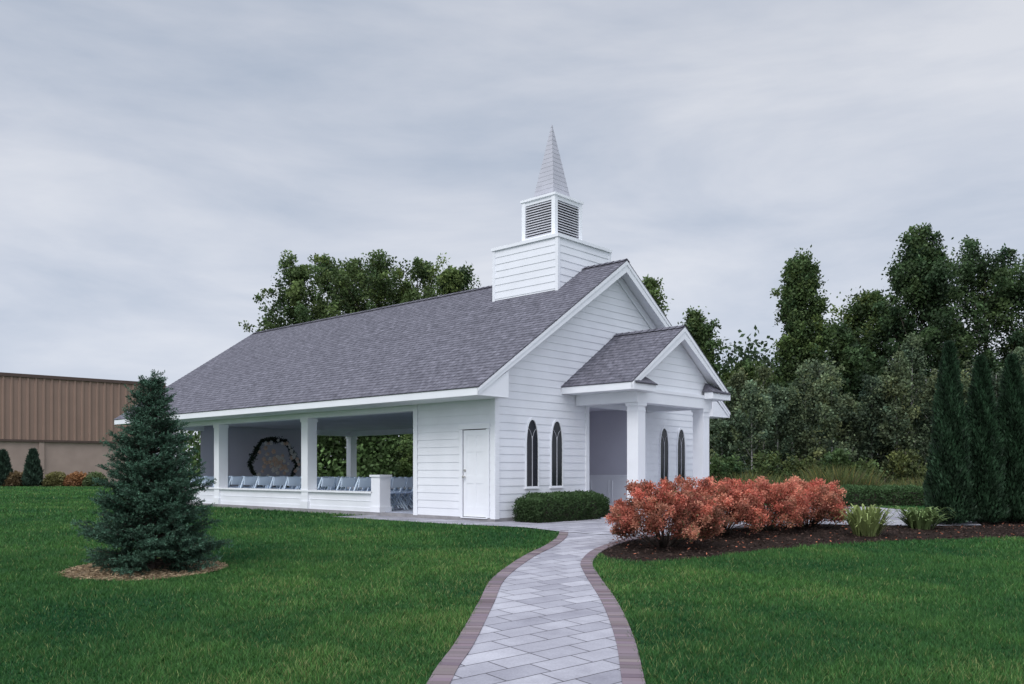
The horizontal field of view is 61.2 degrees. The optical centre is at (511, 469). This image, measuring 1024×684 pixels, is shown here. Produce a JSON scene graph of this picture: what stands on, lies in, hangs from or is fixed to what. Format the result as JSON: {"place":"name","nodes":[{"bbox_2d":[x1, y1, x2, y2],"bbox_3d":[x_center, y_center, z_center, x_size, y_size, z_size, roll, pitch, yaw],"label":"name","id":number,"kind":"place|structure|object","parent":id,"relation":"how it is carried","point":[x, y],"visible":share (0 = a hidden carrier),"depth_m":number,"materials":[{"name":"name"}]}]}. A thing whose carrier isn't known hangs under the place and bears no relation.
{"place":"outdoors","nodes":[
{"label":"outdoors","id":0,"kind":"place"},
{"bbox_2d":[0,372,166,482],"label":"warehouse","id":1,"kind":"structure","parent":0,"point":[62,424],"depth_m":73.23,"materials":[{"name":"beige metal"}]},
{"bbox_2d":[0,483,1023,683],"bbox_3d":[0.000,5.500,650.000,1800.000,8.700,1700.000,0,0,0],"label":"ground","id":2,"kind":"structure","parent":0,"point":[436,649],"depth_m":9.10,"materials":[{"name":"green plant"}]},
{"bbox_2d":[55,560,227,580],"bbox_3d":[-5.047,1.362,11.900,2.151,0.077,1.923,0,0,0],"label":"needle litter ring","id":3,"kind":"object","parent":2,"relation":"on","point":[135,574],"visible":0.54,"depth_m":11.52,"materials":[{"name":"brown plant"}]},
{"bbox_2d":[71,369,233,576],"bbox_3d":[-4.967,0.007,11.908,2.118,2.836,2.065,0,0,0],"label":"spruce tree","id":4,"kind":"object","parent":3,"relation":"on","point":[153,519],"visible":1,"depth_m":11.62,"materials":[{"name":"green plant"}]},
{"bbox_2d":[238,249,340,332],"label":"broadleaf tree","id":5,"kind":"object","parent":2,"relation":"on","point":[297,291],"visible":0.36,"depth_m":49.08,"materials":[{"name":"green plant"}]},
{"bbox_2d":[176,431,412,488],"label":"shrub thicket","id":6,"kind":"object","parent":2,"relation":"on","point":[375,456],"visible":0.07,"depth_m":42.80,"materials":[{"name":"green plant"}]},
{"bbox_2d":[288,253,368,325],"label":"broadleaf tree","id":7,"kind":"object","parent":2,"relation":"on","point":[327,267],"visible":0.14,"depth_m":53.17,"materials":[{"name":"green plant"}]},
{"bbox_2d":[303,249,421,317],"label":"broadleaf tree","id":8,"kind":"object","parent":2,"relation":"on","point":[376,273],"visible":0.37,"depth_m":50.00,"materials":[{"name":"green plant"}]},
{"bbox_2d":[393,434,412,476],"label":"garden shrub","id":9,"kind":"object","parent":2,"relation":"on","point":[406,462],"visible":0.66,"depth_m":37.88,"materials":[{"name":"green plant"}]},
{"bbox_2d":[372,253,450,305],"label":"broadleaf tree","id":10,"kind":"object","parent":2,"relation":"on","point":[425,271],"visible":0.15,"depth_m":51.91,"materials":[{"name":"green plant"}]},
{"bbox_2d":[113,125,730,521],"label":"chapel","id":11,"kind":"structure","parent":2,"relation":"on","point":[559,354],"depth_m":21.98,"materials":[{"name":"white paint"}]},
{"bbox_2d":[201,476,213,486],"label":"folding chair","id":12,"kind":"object","parent":11,"relation":"on","point":[210,478],"visible":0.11,"depth_m":28.01,"materials":[{"name":"plastic"}]},
{"bbox_2d":[228,476,242,487],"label":"folding chair","id":13,"kind":"object","parent":11,"relation":"on","point":[236,480],"visible":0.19,"depth_m":26.99,"materials":[{"name":"plastic"}]},
{"bbox_2d":[240,476,257,487],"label":"folding chair","id":14,"kind":"object","parent":11,"relation":"on","point":[249,480],"visible":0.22,"depth_m":26.43,"materials":[{"name":"plastic"}]},
{"bbox_2d":[254,476,271,488],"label":"folding chair","id":15,"kind":"object","parent":11,"relation":"on","point":[264,481],"visible":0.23,"depth_m":25.94,"materials":[{"name":"plastic"}]},
{"bbox_2d":[247,436,300,486],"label":"floral arch","id":16,"kind":"structure","parent":11,"relation":"on","point":[277,460],"depth_m":32.47,"materials":[{"name":"black plant"}]},
{"bbox_2d":[269,477,286,488],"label":"folding chair","id":17,"kind":"object","parent":11,"relation":"on","point":[277,481],"visible":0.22,"depth_m":25.39,"materials":[{"name":"plastic"}]},
{"bbox_2d":[284,477,300,488],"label":"folding chair","id":18,"kind":"object","parent":11,"relation":"on","point":[295,481],"visible":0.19,"depth_m":24.84,"materials":[{"name":"plastic"}]},
{"bbox_2d":[317,477,335,489],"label":"folding chair","id":19,"kind":"object","parent":11,"relation":"on","point":[327,482],"visible":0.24,"depth_m":23.78,"materials":[{"name":"plastic"}]},
{"bbox_2d":[332,477,349,490],"bbox_3d":[-4.880,0.615,24.320,0.585,0.840,0.466,0,0,44],"label":"folding chair","id":20,"kind":"object","parent":11,"relation":"on","point":[337,479],"visible":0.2,"depth_m":24.04,"materials":[{"name":"plastic"}]},
{"bbox_2d":[336,477,355,490],"bbox_3d":[-4.579,0.615,23.422,0.585,0.840,0.466,0,0,44],"label":"folding chair","id":21,"kind":"object","parent":11,"relation":"on","point":[346,482],"visible":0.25,"depth_m":23.23,"materials":[{"name":"plastic"}]},
{"bbox_2d":[353,477,370,490],"bbox_3d":[-4.015,0.615,22.866,0.585,0.840,0.466,0,0,44],"label":"folding chair","id":22,"kind":"object","parent":11,"relation":"on","point":[364,482],"visible":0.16,"depth_m":22.66,"materials":[{"name":"plastic"}]},
{"bbox_2d":[390,477,400,507],"bbox_3d":[-3.393,0.615,23.560,0.585,0.840,0.466,0,0,42],"label":"folding chair","id":23,"kind":"object","parent":11,"relation":"on","point":[392,494],"visible":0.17,"depth_m":23.66,"materials":[{"name":"plastic"}]},
{"bbox_2d":[390,477,406,509],"bbox_3d":[-3.114,0.615,22.678,0.585,0.840,0.466,0,0,45],"label":"folding chair","id":24,"kind":"object","parent":11,"relation":"on","point":[397,482],"visible":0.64,"depth_m":22.52,"materials":[{"name":"plastic"}]},
{"bbox_2d":[390,477,411,507],"bbox_3d":[-3.093,0.615,23.896,0.585,0.840,0.466,0,0,39],"label":"folding chair","id":25,"kind":"object","parent":11,"relation":"on","point":[398,502],"visible":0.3,"depth_m":23.90,"materials":[{"name":"plastic"}]},
{"bbox_2d":[393,477,412,509],"bbox_3d":[-2.819,0.615,22.996,0.585,0.840,0.466,0,0,39],"label":"folding chair","id":26,"kind":"object","parent":11,"relation":"on","point":[409,482],"visible":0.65,"depth_m":22.84,"materials":[{"name":"plastic"}]},
{"bbox_2d":[402,477,412,506],"bbox_3d":[-2.797,0.615,24.227,0.585,0.840,0.466,0,0,44],"label":"folding chair","id":27,"kind":"object","parent":11,"relation":"on","point":[406,495],"visible":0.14,"depth_m":24.11,"materials":[{"name":"plastic"}]},
{"bbox_2d":[458,423,489,518],"bbox_3d":[-0.841,0.025,19.189,0.980,2.090,0.130,0,0,42],"label":"door","id":28,"kind":"structure","parent":11,"relation":"in","point":[474,439],"depth_m":19.21,"materials":[{"name":"metal"}]},
{"bbox_2d":[524,418,539,488],"bbox_3d":[0.459,-0.380,19.669,0.060,1.620,0.490,0,0,42],"label":"window","id":29,"kind":"structure","parent":11,"relation":"in","point":[531,434],"depth_m":19.66,"materials":[{"name":"black glass"}]},
{"bbox_2d":[549,419,563,488],"bbox_3d":[1.052,-0.380,20.319,0.060,1.620,0.490,0,0,42],"label":"window","id":30,"kind":"structure","parent":11,"relation":"in","point":[556,435],"depth_m":20.32,"materials":[{"name":"black glass"}]},
{"bbox_2d":[659,427,668,481],"bbox_3d":[4.174,-0.380,23.751,0.060,1.620,0.490,0,0,42],"label":"window","id":31,"kind":"structure","parent":11,"relation":"in","point":[664,439],"depth_m":23.74,"materials":[{"name":"black glass"}]},
{"bbox_2d":[676,428,685,484],"bbox_3d":[4.765,-0.380,24.404,0.060,1.620,0.490,0,0,42],"label":"window","id":32,"kind":"structure","parent":11,"relation":"in","point":[681,443],"depth_m":24.40,"materials":[{"name":"black glass"}]},
{"bbox_2d":[423,260,480,296],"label":"broadleaf tree","id":33,"kind":"object","parent":2,"relation":"on","point":[451,279],"visible":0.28,"depth_m":49.51,"materials":[{"name":"green plant"}]},
{"bbox_2d":[427,530,568,683],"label":"path border","id":34,"kind":"object","parent":2,"relation":"on","point":[444,672],"visible":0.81,"depth_m":8.42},
{"bbox_2d":[580,535,655,683],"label":"path border","id":35,"kind":"object","parent":2,"relation":"on","point":[630,667],"visible":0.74,"depth_m":8.35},
{"bbox_2d":[642,273,673,315],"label":"broadleaf tree","id":36,"kind":"object","parent":2,"relation":"on","point":[652,287],"visible":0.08,"depth_m":47.43,"materials":[{"name":"green plant"}]},
{"bbox_2d":[678,305,725,450],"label":"broadleaf tree","id":37,"kind":"object","parent":2,"relation":"on","point":[700,330],"visible":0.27,"depth_m":45.36,"materials":[{"name":"green plant"}]},
{"bbox_2d":[709,387,745,469],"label":"sapling","id":38,"kind":"object","parent":2,"relation":"on","point":[724,430],"visible":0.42,"depth_m":35.53,"materials":[{"name":"green plant"}]},
{"bbox_2d":[709,452,752,492],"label":"wild shrub","id":39,"kind":"object","parent":2,"relation":"on","point":[726,465],"visible":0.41,"depth_m":30.35,"materials":[{"name":"green plant"}]},
{"bbox_2d":[720,367,753,472],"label":"sapling","id":40,"kind":"object","parent":2,"relation":"on","point":[736,380],"visible":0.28,"depth_m":36.73,"materials":[{"name":"green plant"}]},
{"bbox_2d":[719,358,772,456],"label":"broadleaf tree","id":41,"kind":"object","parent":2,"relation":"on","point":[749,369],"visible":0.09,"depth_m":44.45,"materials":[{"name":"green plant"}]},
{"bbox_2d":[727,379,776,471],"bbox_3d":[9.089,-1.095,32.679,1.852,4.690,1.608,0,0,42],"label":"sapling","id":42,"kind":"object","parent":2,"relation":"on","point":[753,401],"visible":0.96,"depth_m":32.49,"materials":[{"name":"green plant"}]},
{"bbox_2d":[743,358,785,467],"bbox_3d":[10.252,-1.639,35.306,1.829,5.778,1.805,0,0,-40],"label":"sapling","id":43,"kind":"object","parent":2,"relation":"on","point":[763,372],"visible":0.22,"depth_m":35.21,"materials":[{"name":"green plant"}]},
{"bbox_2d":[742,450,792,481],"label":"wild shrub","id":44,"kind":"object","parent":2,"relation":"on","point":[767,463],"visible":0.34,"depth_m":30.79,"materials":[{"name":"green plant"}]},
{"bbox_2d":[761,383,798,477],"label":"sapling","id":45,"kind":"object","parent":2,"relation":"on","point":[780,398],"visible":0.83,"depth_m":33.68,"materials":[{"name":"green plant"}]},
{"bbox_2d":[770,385,813,471],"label":"sapling","id":46,"kind":"object","parent":2,"relation":"on","point":[794,434],"visible":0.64,"depth_m":33.91,"materials":[{"name":"green plant"}]},
{"bbox_2d":[741,245,845,459],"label":"broadleaf tree","id":47,"kind":"object","parent":2,"relation":"on","point":[807,334],"visible":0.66,"depth_m":40.34,"materials":[{"name":"green plant"}]},
{"bbox_2d":[780,454,817,478],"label":"wild shrub","id":48,"kind":"object","parent":2,"relation":"on","point":[799,463],"visible":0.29,"depth_m":31.18,"materials":[{"name":"green plant"}]},
{"bbox_2d":[788,358,822,458],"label":"sapling","id":49,"kind":"object","parent":2,"relation":"on","point":[802,372],"visible":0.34,"depth_m":35.71,"materials":[{"name":"green plant"}]},
{"bbox_2d":[699,319,916,479],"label":"woodland","id":50,"kind":"object","parent":2,"relation":"on","point":[741,353],"visible":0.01,"depth_m":46.75,"materials":[{"name":"green plant"}]},
{"bbox_2d":[601,521,1023,561],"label":"mulch bed","id":51,"kind":"object","parent":2,"relation":"on","point":[795,536],"visible":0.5,"depth_m":15.47,"materials":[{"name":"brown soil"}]},
{"bbox_2d":[604,475,724,547],"bbox_3d":[2.546,0.692,14.357,1.929,1.250,2.034,0,0,0],"label":"burning bush","id":52,"kind":"object","parent":51,"relation":"on","point":[703,520],"visible":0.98,"depth_m":13.85,"materials":[{"name":"red plant"}]},
{"bbox_2d":[686,476,769,535],"bbox_3d":[3.836,0.680,15.967,1.711,1.144,1.783,0,0,0],"label":"burning bush","id":53,"kind":"object","parent":51,"relation":"on","point":[741,497],"visible":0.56,"depth_m":15.52,"materials":[{"name":"red plant"}]},
{"bbox_2d":[728,476,816,530],"bbox_3d":[4.992,0.642,16.865,1.757,1.155,1.692,0,0,31],"label":"burning bush","id":54,"kind":"object","parent":51,"relation":"on","point":[796,504],"visible":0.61,"depth_m":16.35,"materials":[{"name":"red plant"}]},
{"bbox_2d":[765,477,849,526],"bbox_3d":[5.964,0.663,17.444,1.660,1.056,1.595,0,0,40],"label":"burning bush","id":55,"kind":"object","parent":51,"relation":"on","point":[828,503],"visible":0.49,"depth_m":16.98,"materials":[{"name":"red plant"}]},
{"bbox_2d":[833,503,903,536],"bbox_3d":[6.518,0.919,15.873,1.247,0.588,1.181,0,0,0],"label":"leafy perennial","id":56,"kind":"object","parent":51,"relation":"on","point":[864,521],"visible":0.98,"depth_m":15.76,"materials":[{"name":"green plant"}]},
{"bbox_2d":[883,505,955,529],"bbox_3d":[8.075,0.940,17.111,1.291,0.450,1.195,0,0,40],"label":"leafy perennial","id":57,"kind":"object","parent":51,"relation":"on","point":[926,518],"visible":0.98,"depth_m":16.92,"materials":[{"name":"green plant"}]},
{"bbox_2d":[922,340,979,523],"bbox_3d":[9.066,-0.759,18.014,1.087,3.919,1.071,0,0,0],"label":"columnar evergreen","id":58,"kind":"object","parent":51,"relation":"on","point":[947,484],"visible":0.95,"depth_m":17.77,"materials":[{"name":"green plant"}]},
{"bbox_2d":[965,354,1010,523],"bbox_3d":[9.950,-0.641,18.377,1.144,3.681,1.174,0,0,0],"label":"columnar evergreen","id":59,"kind":"object","parent":51,"relation":"on","point":[988,469],"visible":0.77,"depth_m":18.12,"materials":[{"name":"green plant"}]},
{"bbox_2d":[986,353,1023,522],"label":"columnar evergreen","id":60,"kind":"object","parent":51,"relation":"on","point":[1010,411],"visible":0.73,"depth_m":18.35,"materials":[{"name":"green plant"}]},
{"bbox_2d":[712,461,923,502],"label":"tall weeds","id":61,"kind":"object","parent":2,"relation":"on","point":[844,476],"depth_m":28.77,"materials":[{"name":"green plant"}]},
{"bbox_2d":[798,359,838,470],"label":"sapling","id":62,"kind":"object","parent":2,"relation":"on","point":[810,450],"visible":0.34,"depth_m":33.59,"materials":[{"name":"green plant"}]},
{"bbox_2d":[804,358,856,466],"bbox_3d":[11.573,-1.439,31.575,1.832,5.379,1.735,0,0,0],"label":"sapling","id":63,"kind":"object","parent":2,"relation":"on","point":[826,390],"visible":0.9,"depth_m":31.36,"materials":[{"name":"green plant"}]},
{"bbox_2d":[817,447,873,478],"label":"wild shrub","id":64,"kind":"object","parent":2,"relation":"on","point":[841,456],"visible":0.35,"depth_m":30.38,"materials":[{"name":"green plant"}]},
{"bbox_2d":[811,319,886,469],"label":"broadleaf tree","id":65,"kind":"object","parent":2,"relation":"on","point":[851,357],"visible":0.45,"depth_m":42.15,"materials":[{"name":"green plant"}]},
{"bbox_2d":[833,389,864,469],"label":"sapling","id":66,"kind":"object","parent":2,"relation":"on","point":[850,421],"visible":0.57,"depth_m":33.45,"materials":[{"name":"green plant"}]},
{"bbox_2d":[836,401,873,466],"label":"sapling","id":67,"kind":"object","parent":2,"relation":"on","point":[859,412],"visible":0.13,"depth_m":34.91,"materials":[{"name":"green plant"}]},
{"bbox_2d":[851,457,887,481],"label":"wild shrub","id":68,"kind":"object","parent":2,"relation":"on","point":[864,464],"visible":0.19,"depth_m":30.78,"materials":[{"name":"green plant"}]},
{"bbox_2d":[816,484,924,506],"bbox_3d":[11.397,0.806,27.197,3.754,0.784,1.193,0,0,-6],"label":"boxwood hedge","id":69,"kind":"object","parent":2,"relation":"on","point":[894,495],"visible":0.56,"depth_m":26.79,"materials":[{"name":"green plant"}]},
{"bbox_2d":[826,286,916,458],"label":"broadleaf tree","id":70,"kind":"object","parent":2,"relation":"on","point":[861,310],"visible":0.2,"depth_m":46.45,"materials":[{"name":"green plant"}]},
{"bbox_2d":[855,373,895,469],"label":"sapling","id":71,"kind":"object","parent":2,"relation":"on","point":[870,411],"visible":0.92,"depth_m":33.06,"materials":[{"name":"green plant"}]},
{"bbox_2d":[869,376,901,480],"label":"sapling","id":72,"kind":"object","parent":2,"relation":"on","point":[885,402],"visible":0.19,"depth_m":33.13,"materials":[{"name":"green plant"}]},
{"bbox_2d":[874,350,923,479],"bbox_3d":[14.463,-1.634,32.454,1.765,5.768,1.668,0,0,0],"label":"sapling","id":73,"kind":"object","parent":2,"relation":"on","point":[894,382],"visible":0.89,"depth_m":32.28,"materials":[{"name":"green plant"}]},
{"bbox_2d":[882,448,927,485],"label":"wild shrub","id":74,"kind":"object","parent":2,"relation":"on","point":[905,468],"visible":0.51,"depth_m":31.19,"materials":[{"name":"green plant"}]},
{"bbox_2d":[886,333,931,463],"bbox_3d":[15.278,-2.020,33.023,2.015,6.540,1.824,0,0,-35],"label":"sapling","id":75,"kind":"object","parent":2,"relation":"on","point":[913,355],"visible":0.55,"depth_m":32.90,"materials":[{"name":"green plant"}]},
{"bbox_2d":[910,377,932,476],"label":"sapling","id":76,"kind":"object","parent":2,"relation":"on","point":[922,397],"visible":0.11,"depth_m":36.31,"materials":[{"name":"green plant"}]},
{"bbox_2d":[917,368,938,470],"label":"sapling","id":77,"kind":"object","parent":2,"relation":"on","point":[932,381],"visible":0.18,"depth_m":32.27,"materials":[{"name":"green plant"}]},
{"bbox_2d":[867,222,995,456],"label":"broadleaf tree","id":78,"kind":"object","parent":2,"relation":"on","point":[921,278],"visible":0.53,"depth_m":43.01,"materials":[{"name":"green plant"}]},
{"bbox_2d":[959,368,971,405],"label":"sapling","id":79,"kind":"object","parent":2,"relation":"on","point":[965,381],"visible":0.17,"depth_m":34.78,"materials":[{"name":"green plant"}]},
{"bbox_2d":[911,234,1023,377],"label":"broadleaf tree","id":80,"kind":"object","parent":2,"relation":"on","point":[1001,277],"visible":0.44,"depth_m":45.13,"materials":[{"name":"green plant"}]},
{"bbox_2d":[962,360,974,402],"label":"sapling","id":81,"kind":"object","parent":2,"relation":"on","point":[969,365],"visible":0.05,"depth_m":37.05,"materials":[{"name":"green plant"}]},
{"bbox_2d":[970,254,1023,376],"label":"broadleaf tree","id":82,"kind":"object","parent":2,"relation":"on","point":[1008,320],"visible":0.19,"depth_m":43.64,"materials":[{"name":"green plant"}]},
{"bbox_2d":[990,368,1003,408],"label":"sapling","id":83,"kind":"object","parent":2,"relation":"on","point":[996,381],"visible":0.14,"depth_m":35.55,"materials":[{"name":"green plant"}]},
{"bbox_2d":[998,346,1023,380],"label":"sapling","id":84,"kind":"object","parent":2,"relation":"on","point":[1018,351],"visible":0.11,"depth_m":36.87,"materials":[{"name":"green plant"}]},
{"label":"shrub bed","id":85,"kind":"structure","parent":2,"relation":"on","visible":0},
{"bbox_2d":[0,449,12,485],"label":"columnar evergreen","id":86,"kind":"object","parent":85,"relation":"on","point":[6,469],"visible":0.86,"depth_m":59.74,"materials":[{"name":"green plant"}]},
{"bbox_2d":[1,470,30,486],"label":"round shrub","id":87,"kind":"object","parent":85,"relation":"on","point":[14,478],"visible":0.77,"depth_m":59.55,"materials":[{"name":"brown plant"}]},
{"bbox_2d":[20,448,44,485],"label":"columnar evergreen","id":88,"kind":"object","parent":85,"relation":"on","point":[33,473],"visible":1,"depth_m":59.66,"materials":[{"name":"green plant"}]},
{"bbox_2d":[41,471,65,486],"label":"round shrub","id":89,"kind":"object","parent":85,"relation":"on","point":[53,478],"visible":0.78,"depth_m":59.84,"materials":[{"name":"green plant"}]},
{"bbox_2d":[62,471,86,486],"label":"round shrub","id":90,"kind":"object","parent":85,"relation":"on","point":[76,478],"visible":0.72,"depth_m":59.66,"materials":[{"name":"orange plant"}]},
{"bbox_2d":[82,471,107,486],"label":"round shrub","id":91,"kind":"object","parent":85,"relation":"on","point":[87,480],"visible":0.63,"depth_m":59.34,"materials":[{"name":"green plant"}]},
{"bbox_2d":[0,0,1023,467],"label":"sky","id":92,"kind":"structure","parent":0,"point":[160,159],"materials":[{"name":"grey"}]},
{"bbox_2d":[450,532,642,683],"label":"path","id":93,"kind":"structure","parent":0,"point":[547,621],"depth_m":8.15,"materials":[{"name":"grey stone"}]},
{"bbox_2d":[334,506,980,535],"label":"paved terrace","id":94,"kind":"structure","parent":0,"point":[595,526],"depth_m":18.26,"materials":[{"name":"grey concrete"}]},
{"bbox_2d":[512,489,610,522],"bbox_3d":[1.168,0.810,19.564,0.944,0.732,2.690,0,0,42],"label":"boxwood hedge","id":95,"kind":"object","parent":94,"relation":"on","point":[548,507],"visible":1,"depth_m":18.98,"materials":[{"name":"green plant"}]}
]}

